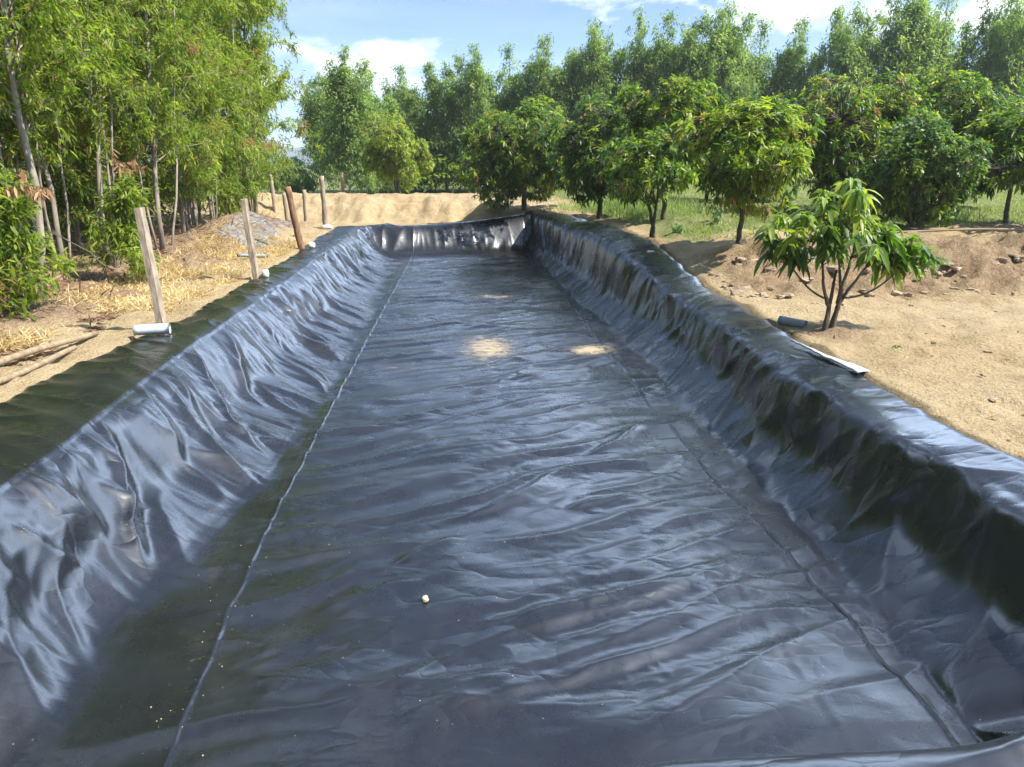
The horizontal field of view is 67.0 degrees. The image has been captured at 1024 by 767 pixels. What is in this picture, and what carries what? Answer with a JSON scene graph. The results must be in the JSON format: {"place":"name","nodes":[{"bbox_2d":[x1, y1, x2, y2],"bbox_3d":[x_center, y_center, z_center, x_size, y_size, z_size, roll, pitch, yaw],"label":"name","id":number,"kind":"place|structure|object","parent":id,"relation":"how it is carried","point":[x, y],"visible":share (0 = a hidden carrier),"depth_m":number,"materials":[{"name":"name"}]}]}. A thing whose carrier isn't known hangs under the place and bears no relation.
{"place":"outdoors","nodes":[
{"label":"outdoors","id":0,"kind":"place"},
{"bbox_2d":[4,146,316,165],"bbox_3d":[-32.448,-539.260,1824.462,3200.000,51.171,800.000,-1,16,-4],"label":"hills","id":1,"kind":"structure","parent":0,"point":[289,154],"depth_m":1614.59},
{"bbox_2d":[0,166,1023,459],"bbox_3d":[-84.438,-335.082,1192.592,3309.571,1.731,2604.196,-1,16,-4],"label":"ground","id":2,"kind":"structure","parent":0,"point":[942,380],"depth_m":10.92,"materials":[{"name":"soil"}]},
{"bbox_2d":[0,9,31,199],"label":"acacia tree","id":3,"kind":"object","parent":2,"relation":"on","point":[4,19],"visible":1,"depth_m":8.13,"materials":[{"name":"green plant"}]},
{"bbox_2d":[0,188,36,321],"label":"acacia sapling","id":4,"kind":"object","parent":2,"relation":"on","point":[25,300],"visible":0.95,"depth_m":8.70,"materials":[{"name":"green plant"}]},
{"bbox_2d":[0,39,39,147],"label":"acacia tree","id":5,"kind":"object","parent":2,"relation":"on","point":[8,88],"visible":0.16,"depth_m":10.75,"materials":[{"name":"green plant"}]},
{"bbox_2d":[0,345,76,383],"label":"wooden pole","id":6,"kind":"object","parent":2,"relation":"on","point":[30,368],"visible":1,"depth_m":7.01,"materials":[{"name":"brown wood"}]},
{"bbox_2d":[0,161,82,313],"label":"acacia sapling","id":7,"kind":"object","parent":2,"relation":"on","point":[13,235],"visible":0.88,"depth_m":8.98,"materials":[{"name":"green plant"}]},
{"bbox_2d":[4,169,53,211],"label":"dead leaves","id":8,"kind":"object","parent":7,"relation":"attached to","point":[34,194],"visible":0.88,"depth_m":8.66,"materials":[{"name":"brown plant"}]},
{"bbox_2d":[0,331,98,365],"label":"wooden pole","id":9,"kind":"object","parent":2,"relation":"on","point":[24,353],"visible":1,"depth_m":7.60,"materials":[{"name":"brown wood"}]},
{"bbox_2d":[0,0,103,238],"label":"acacia tree","id":10,"kind":"object","parent":2,"relation":"on","point":[15,162],"visible":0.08,"depth_m":12.86,"materials":[{"name":"green plant"}]},
{"bbox_2d":[0,0,125,298],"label":"acacia tree","id":11,"kind":"object","parent":2,"relation":"on","point":[44,36],"visible":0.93,"depth_m":9.49,"materials":[{"name":"green plant"}]},
{"bbox_2d":[0,0,135,271],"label":"acacia tree","id":12,"kind":"object","parent":2,"relation":"on","point":[34,134],"visible":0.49,"depth_m":11.71,"materials":[{"name":"green plant"}]},
{"bbox_2d":[19,87,137,227],"bbox_3d":[-11.524,-8.570,19.748,3.253,9.354,3.377,-11,19,-35],"label":"acacia tree","id":13,"kind":"object","parent":2,"relation":"on","point":[78,174],"depth_m":20.26,"materials":[{"name":"green plant"}]},
{"bbox_2d":[0,0,161,267],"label":"acacia tree","id":14,"kind":"object","parent":2,"relation":"on","point":[102,117],"visible":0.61,"depth_m":12.02,"materials":[{"name":"green plant"}]},
{"bbox_2d":[94,147,148,177],"bbox_3d":[-6.143,-3.443,12.068,1.129,0.495,0.491,13,21,39],"label":"dead branch","id":15,"kind":"object","parent":14,"relation":"attached to","point":[118,167],"visible":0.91,"depth_m":11.89,"materials":[{"name":"brown plant"}]},
{"bbox_2d":[0,0,169,254],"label":"acacia tree","id":16,"kind":"object","parent":2,"relation":"on","point":[76,223],"visible":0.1,"depth_m":14.15,"materials":[{"name":"green plant"}]},
{"bbox_2d":[57,93,135,255],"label":"acacia sapling","id":17,"kind":"object","parent":2,"relation":"on","point":[77,187],"visible":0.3,"depth_m":13.87,"materials":[{"name":"green plant"}]},
{"bbox_2d":[44,0,160,226],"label":"acacia tree","id":18,"kind":"object","parent":2,"relation":"on","point":[130,109],"visible":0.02,"depth_m":16.12,"materials":[{"name":"green plant"}]},
{"bbox_2d":[73,168,168,282],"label":"acacia sapling","id":19,"kind":"object","parent":2,"relation":"on","point":[119,231],"visible":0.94,"depth_m":11.49,"materials":[{"name":"green plant"}]},
{"bbox_2d":[0,12,268,257],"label":"grove undergrowth","id":20,"kind":"object","parent":2,"relation":"on","point":[162,206],"visible":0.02,"depth_m":21.01,"materials":[{"name":"green plant"}]},
{"bbox_2d":[0,207,291,319],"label":"dry brush","id":21,"kind":"object","parent":2,"relation":"on","point":[206,229],"visible":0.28,"depth_m":14.13,"materials":[{"name":"beige plant"}]},
{"bbox_2d":[134,207,166,323],"bbox_3d":[-3.948,-1.104,8.491,0.260,1.622,0.131,6,17,22],"label":"fence post","id":22,"kind":"object","parent":2,"relation":"on","point":[150,264],"visible":0.74,"depth_m":8.41,"materials":[{"name":"brown wood"}]},
{"bbox_2d":[0,214,301,366],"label":"leaf litter","id":23,"kind":"object","parent":2,"relation":"on","point":[89,320],"visible":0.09,"depth_m":9.38,"materials":[{"name":"brown plant"}]},
{"bbox_2d":[0,210,306,354],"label":"dry grass","id":24,"kind":"structure","parent":2,"relation":"on","point":[180,296],"depth_m":11.89,"materials":[{"name":"yellow plant"}]},
{"bbox_2d":[44,218,125,282],"bbox_3d":[-6.246,-1.893,11.168,1.067,0.973,0.422,-4,16,-14],"label":"dead branch","id":25,"kind":"object","parent":24,"relation":"on","point":[85,249],"visible":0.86,"depth_m":11.26,"materials":[{"name":"brown wood"}]},
{"bbox_2d":[90,0,225,233],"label":"acacia tree","id":26,"kind":"object","parent":2,"relation":"on","point":[146,181],"visible":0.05,"depth_m":18.40,"materials":[{"name":"green plant"}]},
{"bbox_2d":[64,0,253,249],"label":"acacia tree","id":27,"kind":"object","parent":2,"relation":"on","point":[173,134],"visible":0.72,"depth_m":14.13,"materials":[{"name":"green plant"}]},
{"bbox_2d":[101,0,250,233],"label":"acacia tree","id":28,"kind":"object","parent":2,"relation":"on","point":[193,179],"visible":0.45,"depth_m":16.37,"materials":[{"name":"green plant"}]},
{"bbox_2d":[153,19,242,222],"bbox_3d":[-9.690,-10.187,22.405,3.144,11.263,3.485,13,20,39],"label":"acacia tree","id":29,"kind":"object","parent":2,"relation":"on","point":[201,198],"depth_m":23.54,"materials":[{"name":"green plant"}]},
{"bbox_2d":[122,0,274,229],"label":"acacia tree","id":30,"kind":"object","parent":2,"relation":"on","point":[206,106],"visible":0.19,"depth_m":17.71,"materials":[{"name":"green plant"}]},
{"bbox_2d":[135,5,272,225],"bbox_3d":[-8.641,-10.274,19.778,3.590,12.653,3.491,6,17,21],"label":"acacia tree","id":31,"kind":"object","parent":2,"relation":"on","point":[191,209],"depth_m":21.06,"materials":[{"name":"green plant"}]},
{"bbox_2d":[146,0,276,220],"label":"acacia tree","id":32,"kind":"object","parent":2,"relation":"on","point":[216,18],"visible":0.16,"depth_m":19.55,"materials":[{"name":"green plant"}]},
{"bbox_2d":[203,136,246,214],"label":"acacia sapling","id":33,"kind":"object","parent":2,"relation":"on","point":[230,165],"visible":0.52,"depth_m":20.25,"materials":[{"name":"green plant"}]},
{"bbox_2d":[215,115,258,216],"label":"acacia sapling","id":34,"kind":"object","parent":2,"relation":"on","point":[242,173],"visible":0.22,"depth_m":21.79,"materials":[{"name":"green plant"}]},
{"bbox_2d":[197,0,286,205],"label":"acacia tree","id":35,"kind":"object","parent":2,"relation":"on","point":[225,31],"visible":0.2,"depth_m":21.44,"materials":[{"name":"green plant"}]},
{"bbox_2d":[240,199,259,278],"bbox_3d":[-4.207,-2.190,12.470,0.212,1.535,0.119,-1,16,-4],"label":"fence post","id":36,"kind":"object","parent":2,"relation":"on","point":[250,243],"visible":0.78,"depth_m":12.40,"materials":[{"name":"brown wood"}]},
{"bbox_2d":[237,253,267,257],"bbox_3d":[-5.072,-2.502,15.123,0.589,0.120,0.070,-11,19,-33],"label":"pipe","id":37,"kind":"object","parent":2,"relation":"on","point":[259,255],"visible":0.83,"depth_m":15.14,"materials":[{"name":"white plastic"}]},
{"bbox_2d":[214,211,292,250],"bbox_3d":[-6.378,-4.087,19.946,1.172,0.761,9.145,-3,16,-9],"label":"gravel pile","id":38,"kind":"object","parent":2,"relation":"on","point":[238,232],"visible":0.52,"depth_m":17.83,"materials":[{"name":"grey gravel"}]},
{"bbox_2d":[227,0,307,210],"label":"acacia tree","id":39,"kind":"object","parent":2,"relation":"on","point":[282,124],"visible":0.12,"depth_m":25.41,"materials":[{"name":"green plant"}]},
{"bbox_2d":[216,0,325,213],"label":"acacia tree","id":40,"kind":"object","parent":2,"relation":"on","point":[279,84],"visible":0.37,"depth_m":23.42,"materials":[{"name":"green plant"}]},
{"bbox_2d":[269,174,276,212],"bbox_3d":[-9.132,-7.157,29.608,0.209,1.658,0.166,-8,18,-26],"label":"fence post","id":41,"kind":"object","parent":2,"relation":"on","point":[273,197],"visible":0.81,"depth_m":29.54,"materials":[{"name":"brown wood"}]},
{"bbox_2d":[282,192,289,220],"bbox_3d":[-7.693,-5.717,26.485,0.254,1.611,0.174,2,16,8],"label":"fence post","id":42,"kind":"object","parent":2,"relation":"on","point":[286,209],"visible":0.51,"depth_m":26.36,"materials":[{"name":"brown wood"}]},
{"bbox_2d":[259,156,320,192],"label":"shrub","id":43,"kind":"object","parent":2,"relation":"on","point":[301,182],"visible":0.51,"depth_m":43.09,"materials":[{"name":"green plant"}]},
{"bbox_2d":[284,186,304,249],"bbox_3d":[-4.725,-3.479,16.902,0.390,1.623,0.178,-1,16,-4],"label":"fence post","id":44,"kind":"object","parent":2,"relation":"on","point":[294,219],"visible":0.79,"depth_m":16.81,"materials":[{"name":"brown wood"}]},
{"bbox_2d":[302,190,307,221],"bbox_3d":[-6.715,-5.506,25.159,0.151,1.556,0.158,-9,18,-28],"label":"fence post","id":45,"kind":"object","parent":2,"relation":"on","point":[305,208],"visible":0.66,"depth_m":25.05,"materials":[{"name":"brown wood"}]},
{"bbox_2d":[291,70,344,192],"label":"acacia tree","id":46,"kind":"object","parent":2,"relation":"on","point":[307,102],"visible":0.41,"depth_m":48.90,"materials":[{"name":"green plant"}]},
{"bbox_2d":[318,176,327,224],"bbox_3d":[-5.405,-5.065,22.234,0.208,1.758,0.166,-1,16,-4],"label":"fence post","id":47,"kind":"object","parent":2,"relation":"on","point":[324,202],"visible":0.75,"depth_m":22.13,"materials":[{"name":"brown wood"}]},
{"bbox_2d":[340,172,344,191],"bbox_3d":[-7.462,-8.519,34.033,0.181,1.503,0.173,-9,18,-29],"label":"fence post","id":48,"kind":"object","parent":2,"relation":"on","point":[342,181],"visible":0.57,"depth_m":33.88,"materials":[{"name":"brown wood"}]},
{"bbox_2d":[309,41,383,193],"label":"acacia tree","id":49,"kind":"object","parent":2,"relation":"on","point":[345,95],"visible":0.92,"depth_m":41.60,"materials":[{"name":"green plant"}]},
{"bbox_2d":[358,67,409,192],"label":"acacia tree","id":50,"kind":"object","parent":2,"relation":"on","point":[378,105],"visible":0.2,"depth_m":43.61,"materials":[{"name":"green plant"}]},
{"bbox_2d":[358,113,434,193],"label":"mango tree","id":51,"kind":"object","parent":2,"relation":"on","point":[397,164],"visible":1,"depth_m":33.16,"materials":[{"name":"green plant"}]},
{"bbox_2d":[379,61,430,193],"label":"acacia tree","id":52,"kind":"object","parent":2,"relation":"on","point":[407,101],"visible":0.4,"depth_m":48.30,"materials":[{"name":"green plant"}]},
{"bbox_2d":[416,104,444,190],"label":"acacia tree","id":53,"kind":"object","parent":2,"relation":"on","point":[425,175],"visible":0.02,"depth_m":53.77,"materials":[{"name":"green plant"}]},
{"bbox_2d":[416,61,467,192],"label":"acacia tree","id":54,"kind":"object","parent":2,"relation":"on","point":[440,137],"visible":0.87,"depth_m":48.31,"materials":[{"name":"green plant"}]},
{"bbox_2d":[427,145,462,190],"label":"acacia tree","id":55,"kind":"object","parent":2,"relation":"on","point":[446,181],"depth_m":55.16,"materials":[{"name":"green plant"}]},
{"bbox_2d":[448,42,497,190],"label":"acacia tree","id":56,"kind":"object","parent":2,"relation":"on","point":[472,91],"visible":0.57,"depth_m":47.53,"materials":[{"name":"green plant"}]},
{"bbox_2d":[482,40,536,146],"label":"acacia tree","id":57,"kind":"object","parent":2,"relation":"on","point":[511,103],"visible":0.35,"depth_m":49.34,"materials":[{"name":"green plant"}]},
{"bbox_2d":[0,209,1023,766],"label":"pond liner","id":58,"kind":"object","parent":2,"relation":"on","point":[760,541],"visible":0.99,"depth_m":5.16,"materials":[{"name":"black plastic"}]},
{"bbox_2d":[132,323,170,335],"bbox_3d":[-3.901,-0.587,8.374,0.367,0.121,0.116,-4,16,-13],"label":"pipe","id":59,"kind":"object","parent":58,"relation":"on","point":[153,329],"visible":1,"depth_m":8.33,"materials":[{"name":"grey plastic"}]},
{"bbox_2d":[262,269,268,277],"bbox_3d":[-4.006,-1.784,12.561,0.109,0.136,0.137,-1,16,-4],"label":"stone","id":60,"kind":"object","parent":58,"relation":"on","point":[265,273],"visible":1,"depth_m":12.51,"materials":[{"name":"white stone"}]},
{"bbox_2d":[150,389,883,755],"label":"soil crumbs","id":61,"kind":"object","parent":58,"relation":"on","point":[342,657],"visible":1,"depth_m":4.43,"materials":[{"name":"brown soil"}]},
{"bbox_2d":[790,339,869,372],"bbox_3d":[3.029,-0.279,7.435,0.133,0.037,1.340,-2,16,-6],"label":"plastic scrap","id":62,"kind":"object","parent":58,"relation":"on","point":[854,367],"visible":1,"depth_m":7.12,"materials":[{"name":"white plastic"}]},
{"bbox_2d":[449,95,581,210],"bbox_3d":[0.297,-7.261,24.590,4.636,3.719,5.094,-1,16,-4],"label":"mango tree","id":63,"kind":"object","parent":2,"relation":"on","point":[503,167],"visible":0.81,"depth_m":23.93,"materials":[{"name":"green plant"}]},
{"bbox_2d":[515,32,575,160],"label":"acacia tree","id":64,"kind":"object","parent":2,"relation":"on","point":[543,84],"visible":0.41,"depth_m":48.52,"materials":[{"name":"green plant"}]},
{"bbox_2d":[551,46,590,150],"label":"acacia tree","id":65,"kind":"object","parent":2,"relation":"on","point":[571,77],"visible":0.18,"depth_m":49.50,"materials":[{"name":"green plant"}]},
{"bbox_2d":[541,93,643,218],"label":"mango tree","id":66,"kind":"object","parent":2,"relation":"on","point":[589,172],"visible":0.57,"depth_m":19.33,"materials":[{"name":"green plant"}]},
{"bbox_2d":[565,16,624,160],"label":"acacia tree","id":67,"kind":"object","parent":2,"relation":"on","point":[596,69],"visible":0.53,"depth_m":48.35,"materials":[{"name":"green plant"}]},
{"bbox_2d":[344,92,853,193],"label":"thicket","id":68,"kind":"object","parent":2,"relation":"on","point":[452,163],"visible":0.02,"depth_m":47.90,"materials":[{"name":"green plant"}]},
{"bbox_2d":[602,6,661,150],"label":"acacia tree","id":69,"kind":"object","parent":2,"relation":"on","point":[631,74],"visible":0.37,"depth_m":48.13,"materials":[{"name":"green plant"}]},
{"bbox_2d":[597,129,699,237],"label":"mango tree","id":70,"kind":"object","parent":2,"relation":"on","point":[648,149],"visible":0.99,"depth_m":14.51,"materials":[{"name":"green plant"}]},
{"bbox_2d":[613,74,728,219],"bbox_3d":[3.583,-5.180,17.388,2.625,3.238,3.042,-1,16,-4],"label":"mango tree","id":71,"kind":"object","parent":2,"relation":"on","point":[639,125],"visible":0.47,"depth_m":16.88,"materials":[{"name":"green plant"}]},
{"bbox_2d":[639,7,712,122],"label":"acacia tree","id":72,"kind":"object","parent":2,"relation":"on","point":[663,51],"visible":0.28,"depth_m":47.59,"materials":[{"name":"green plant"}]},
{"bbox_2d":[669,220,685,234],"bbox_3d":[3.157,-2.935,14.801,0.344,0.361,0.326,-1,16,-4],"label":"weed","id":73,"kind":"object","parent":2,"relation":"on","point":[675,229],"visible":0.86,"depth_m":14.83,"materials":[{"name":"green plant"}]},
{"bbox_2d":[663,5,741,117],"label":"acacia tree","id":74,"kind":"object","parent":2,"relation":"on","point":[705,55],"visible":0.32,"depth_m":47.23,"materials":[{"name":"green plant"}]},
{"bbox_2d":[678,101,753,206],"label":"mango tree","id":75,"kind":"object","parent":2,"relation":"on","point":[705,188],"visible":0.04,"depth_m":21.77,"materials":[{"name":"green plant"}]},
{"bbox_2d":[710,203,723,224],"bbox_3d":[4.244,-3.474,15.948,0.257,0.473,0.409,-1,16,-4],"label":"weed","id":76,"kind":"object","parent":2,"relation":"on","point":[718,216],"visible":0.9,"depth_m":15.95,"materials":[{"name":"green plant"}]},
{"bbox_2d":[709,0,760,110],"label":"acacia tree","id":77,"kind":"object","parent":2,"relation":"on","point":[735,87],"visible":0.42,"depth_m":48.35,"materials":[{"name":"green plant"}]},
{"bbox_2d":[733,257,745,262],"bbox_3d":[3.604,-1.963,12.268,0.243,0.104,0.173,-6,17,-21],"label":"stone","id":78,"kind":"object","parent":2,"relation":"on","point":[737,259],"visible":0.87,"depth_m":12.21,"materials":[{"name":"stone"}]},
{"bbox_2d":[669,95,825,243],"bbox_3d":[3.780,-3.382,12.627,2.299,2.535,2.206,9,18,29],"label":"mango tree","id":79,"kind":"object","parent":2,"relation":"on","point":[781,159],"visible":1,"depth_m":12.21,"materials":[{"name":"green plant"}]},
{"bbox_2d":[695,89,815,202],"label":"mango tree","id":80,"kind":"object","parent":2,"relation":"on","point":[793,182],"visible":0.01,"depth_m":24.53,"materials":[{"name":"green plant"}]},
{"bbox_2d":[755,292,768,297],"bbox_3d":[3.524,-1.239,10.936,0.196,0.114,0.166,-2,16,-5],"label":"stone","id":81,"kind":"object","parent":2,"relation":"on","point":[763,294],"visible":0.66,"depth_m":10.88,"materials":[{"name":"stone"}]},
{"bbox_2d":[739,14,793,111],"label":"acacia tree","id":82,"kind":"object","parent":2,"relation":"on","point":[766,89],"visible":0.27,"depth_m":49.98,"materials":[{"name":"green plant"}]},
{"bbox_2d":[546,191,1003,225],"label":"tall grass","id":83,"kind":"structure","parent":2,"relation":"on","point":[677,205],"depth_m":20.11,"materials":[{"name":"green plant"}]},
{"bbox_2d":[778,316,807,327],"bbox_3d":[3.241,-0.708,8.931,0.324,0.115,0.100,15,22,43],"label":"pipe","id":84,"kind":"object","parent":2,"relation":"on","point":[788,321],"visible":1,"depth_m":8.90,"materials":[{"name":"grey plastic"}]},
{"bbox_2d":[767,15,830,182],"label":"acacia tree","id":85,"kind":"object","parent":2,"relation":"on","point":[800,72],"visible":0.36,"depth_m":49.33,"materials":[{"name":"green plant"}]},
{"bbox_2d":[798,277,814,282],"bbox_3d":[4.353,-1.527,11.417,0.243,0.091,0.173,-5,16,-16],"label":"stone","id":86,"kind":"object","parent":2,"relation":"on","point":[805,279],"visible":0.78,"depth_m":11.38,"materials":[{"name":"stone"}]},
{"bbox_2d":[826,265,841,272],"bbox_3d":[4.899,-1.745,11.769,0.240,0.121,0.187,11,19,33],"label":"stone","id":87,"kind":"object","parent":2,"relation":"on","point":[832,268],"visible":0.77,"depth_m":11.72,"materials":[{"name":"stone"}]},
{"bbox_2d":[749,177,952,330],"bbox_3d":[3.707,-1.315,8.336,2.200,1.767,1.520,-1,16,-4],"label":"young mango tree","id":88,"kind":"object","parent":2,"relation":"on","point":[833,238],"visible":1,"depth_m":8.29,"materials":[{"name":"green plant"}]},
{"bbox_2d":[815,1,891,149],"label":"acacia tree","id":89,"kind":"object","parent":2,"relation":"on","point":[852,62],"visible":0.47,"depth_m":48.14,"materials":[{"name":"green plant"}]},
{"bbox_2d":[775,67,954,211],"bbox_3d":[8.392,-5.836,19.003,3.936,3.529,4.704,-7,17,-23],"label":"mango tree","id":90,"kind":"object","parent":2,"relation":"on","point":[850,131],"visible":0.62,"depth_m":17.94,"materials":[{"name":"green plant"}]},
{"bbox_2d":[891,290,902,295],"bbox_3d":[5.548,-1.297,11.135,0.160,0.091,0.190,12,20,36],"label":"stone","id":91,"kind":"object","parent":2,"relation":"on","point":[895,293],"visible":0.98,"depth_m":11.08,"materials":[{"name":"stone"}]},
{"bbox_2d":[782,295,1018,440],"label":"leaf bits","id":92,"kind":"object","parent":2,"relation":"on","point":[933,369],"visible":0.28,"depth_m":6.54,"materials":[{"name":"brown plant"}]},
{"bbox_2d":[857,0,950,157],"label":"acacia tree","id":93,"kind":"object","parent":2,"relation":"on","point":[908,57],"visible":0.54,"depth_m":48.10,"materials":[{"name":"green plant"}]},
{"bbox_2d":[853,109,994,227],"bbox_3d":[7.764,-3.960,14.624,2.345,2.338,2.201,-1,16,-4],"label":"shrub","id":94,"kind":"object","parent":2,"relation":"on","point":[908,192],"visible":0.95,"depth_m":14.21,"materials":[{"name":"green plant"}]},
{"bbox_2d":[868,62,1023,206],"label":"mango tree","id":95,"kind":"object","parent":2,"relation":"on","point":[962,101],"visible":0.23,"depth_m":19.88,"materials":[{"name":"green plant"}]},
{"bbox_2d":[930,208,961,226],"bbox_3d":[8.701,-3.452,15.624,0.455,0.612,0.575,-4,16,-13],"label":"weed","id":96,"kind":"object","parent":2,"relation":"on","point":[957,212],"visible":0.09,"depth_m":15.64,"materials":[{"name":"green plant"}]},
{"bbox_2d":[909,0,986,131],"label":"acacia tree","id":97,"kind":"object","parent":2,"relation":"on","point":[959,56],"visible":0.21,"depth_m":49.38,"materials":[{"name":"green plant"}]},
{"bbox_2d":[891,228,1023,232],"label":"wooden pole","id":98,"kind":"object","parent":2,"relation":"on","point":[957,229],"visible":0.67,"depth_m":13.57,"materials":[{"name":"brown wood"}]},
{"bbox_2d":[938,95,1023,222],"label":"mango tree","id":99,"kind":"object","parent":2,"relation":"on","point":[1006,169],"visible":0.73,"depth_m":15.36,"materials":[{"name":"green plant"}]},
{"bbox_2d":[966,0,1023,137],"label":"acacia tree","id":100,"kind":"object","parent":2,"relation":"on","point":[1003,55],"visible":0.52,"depth_m":48.58,"materials":[{"name":"green plant"}]},
{"bbox_2d":[996,257,1009,262],"bbox_3d":[7.672,-1.931,12.101,0.172,0.097,0.194,-15,21,-42],"label":"stone","id":101,"kind":"object","parent":2,"relation":"on","point":[1003,260],"visible":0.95,"depth_m":12.04,"materials":[{"name":"stone"}]},
{"bbox_2d":[1013,254,1023,261],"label":"stone","id":102,"kind":"object","parent":2,"relation":"on","point":[1016,258],"visible":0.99,"depth_m":12.17,"materials":[{"name":"stone"}]},
{"bbox_2d":[5,0,1023,147],"label":"sky","id":103,"kind":"structure","parent":0,"point":[415,33],"materials":[{"name":"blue"}]},
{"bbox_2d":[527,185,1023,239],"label":"grass","id":104,"kind":"structure","parent":0,"point":[925,224],"depth_m":18.26,"materials":[{"name":"green plant"}]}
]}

